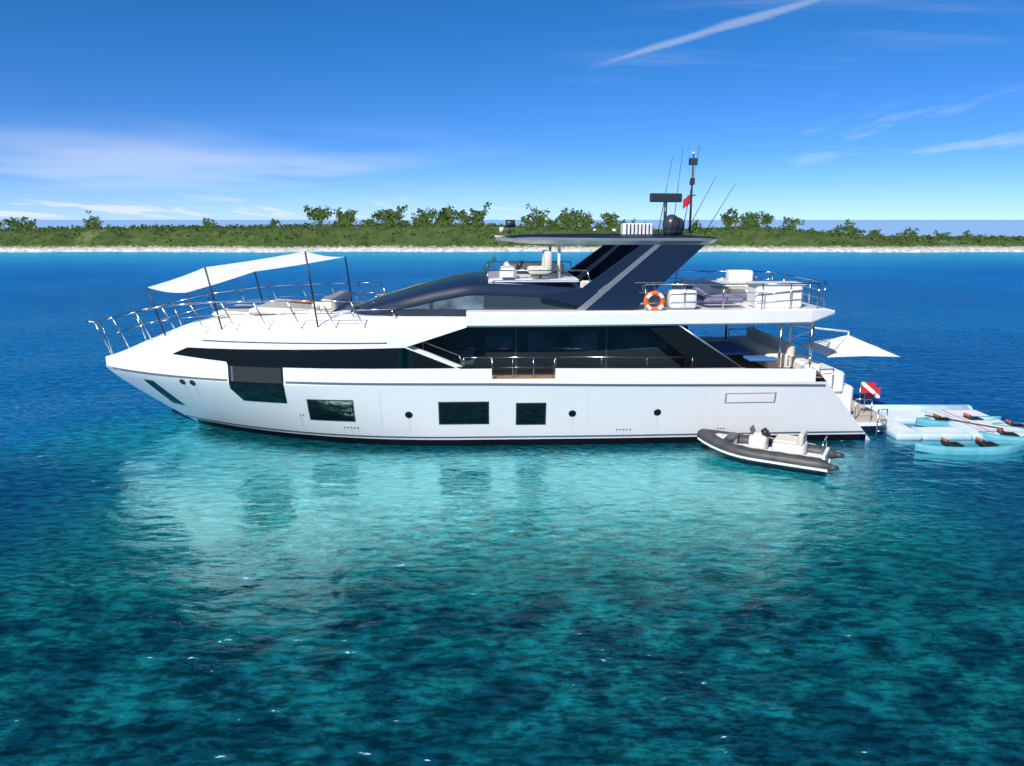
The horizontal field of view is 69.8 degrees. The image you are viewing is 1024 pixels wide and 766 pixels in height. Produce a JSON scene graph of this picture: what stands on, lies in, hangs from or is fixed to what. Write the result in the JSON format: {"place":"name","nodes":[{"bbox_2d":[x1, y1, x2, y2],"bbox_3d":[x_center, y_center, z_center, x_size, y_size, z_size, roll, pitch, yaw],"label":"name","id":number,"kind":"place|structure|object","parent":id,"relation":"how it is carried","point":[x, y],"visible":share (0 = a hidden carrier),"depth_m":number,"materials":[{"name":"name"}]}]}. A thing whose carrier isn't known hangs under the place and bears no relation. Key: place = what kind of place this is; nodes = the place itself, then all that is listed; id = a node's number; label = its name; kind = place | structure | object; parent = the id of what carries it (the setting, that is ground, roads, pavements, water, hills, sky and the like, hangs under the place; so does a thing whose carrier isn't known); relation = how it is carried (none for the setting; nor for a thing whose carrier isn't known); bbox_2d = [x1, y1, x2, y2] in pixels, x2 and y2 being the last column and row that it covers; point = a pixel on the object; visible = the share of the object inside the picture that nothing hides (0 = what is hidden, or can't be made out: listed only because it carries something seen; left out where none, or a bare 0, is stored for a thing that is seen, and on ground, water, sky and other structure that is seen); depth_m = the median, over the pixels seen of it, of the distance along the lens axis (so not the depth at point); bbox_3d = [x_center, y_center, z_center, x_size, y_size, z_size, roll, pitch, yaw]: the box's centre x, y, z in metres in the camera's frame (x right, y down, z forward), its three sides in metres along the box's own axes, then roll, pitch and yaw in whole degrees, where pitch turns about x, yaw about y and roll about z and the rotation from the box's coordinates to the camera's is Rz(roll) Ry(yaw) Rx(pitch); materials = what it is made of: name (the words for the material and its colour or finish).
{"place":"outdoors","nodes":[
{"label":"outdoors","id":0,"kind":"place"},
{"bbox_2d":[0,201,470,217],"bbox_3d":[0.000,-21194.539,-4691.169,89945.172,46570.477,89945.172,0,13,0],"label":"cloud","id":1,"kind":"structure","parent":0,"point":[126,209],"depth_m":38733.31,"materials":[{"name":"white"}]},
{"bbox_2d":[0,220,1023,765],"bbox_3d":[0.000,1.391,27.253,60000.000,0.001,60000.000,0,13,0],"label":"sea water","id":2,"kind":"structure","parent":0,"point":[176,588],"depth_m":15.78,"materials":[{"name":"blue liquid"}]},
{"bbox_2d":[85,146,900,445],"bbox_3d":[-0.701,-3.185,26.247,28.818,10.261,7.020,0,13,-2],"label":"yacht","id":3,"kind":"object","parent":2,"relation":"on","point":[605,346],"visible":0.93,"depth_m":23.93,"materials":[{"name":"white plastic"}]},
{"bbox_2d":[697,424,844,472],"bbox_3d":[7.830,1.902,22.608,4.324,1.150,1.807,7,14,29],"label":"inflatable dinghy","id":4,"kind":"object","parent":2,"relation":"on","point":[799,452],"visible":1,"depth_m":22.13,"materials":[{"name":"grey plastic"}]},
{"bbox_2d":[865,405,1023,439],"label":"floating dock","id":5,"kind":"object","parent":2,"relation":"on","point":[900,416],"visible":0.58,"depth_m":26.01,"materials":[{"name":"white plastic"}]},
{"bbox_2d":[915,413,1000,426],"bbox_3d":[16.200,1.337,26.627,3.200,0.439,0.857,-1,13,-4],"label":"inflatable kayak","id":6,"kind":"object","parent":2,"relation":"on","point":[939,421],"visible":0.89,"depth_m":26.44,"materials":[{"name":"teal plastic"}]},
{"bbox_2d":[914,437,1023,454],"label":"inflatable kayak","id":7,"kind":"object","parent":2,"relation":"on","point":[977,446],"visible":1,"depth_m":23.44,"materials":[{"name":"teal plastic"}]},
{"bbox_2d":[978,427,1023,440],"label":"inflatable kayak","id":8,"kind":"object","parent":2,"relation":"on","point":[1008,436],"visible":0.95,"depth_m":24.60,"materials":[{"name":"teal plastic"}]},
{"bbox_2d":[991,419,1023,429],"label":"inflatable kayak","id":9,"kind":"object","parent":2,"relation":"on","point":[1014,424],"visible":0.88,"depth_m":25.73,"materials":[{"name":"teal plastic"}]},
{"bbox_2d":[0,226,1023,252],"bbox_3d":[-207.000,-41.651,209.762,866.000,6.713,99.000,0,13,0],"label":"island terrain","id":10,"kind":"structure","parent":0,"point":[143,241],"depth_m":174.33,"materials":[{"name":"green plant"}]},
{"bbox_2d":[0,201,986,239],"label":"island trees","id":11,"kind":"object","parent":10,"relation":"on","point":[446,217],"visible":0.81,"depth_m":188.23,"materials":[{"name":"green plant"}]},
{"bbox_2d":[0,220,1023,247],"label":"island scrub bushes","id":12,"kind":"object","parent":10,"relation":"on","point":[917,238],"visible":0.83,"depth_m":179.97,"materials":[{"name":"green plant"}]},
{"bbox_2d":[0,0,1023,219],"label":"sky","id":13,"kind":"structure","parent":0,"point":[812,109],"materials":[{"name":"blue"}]}
]}

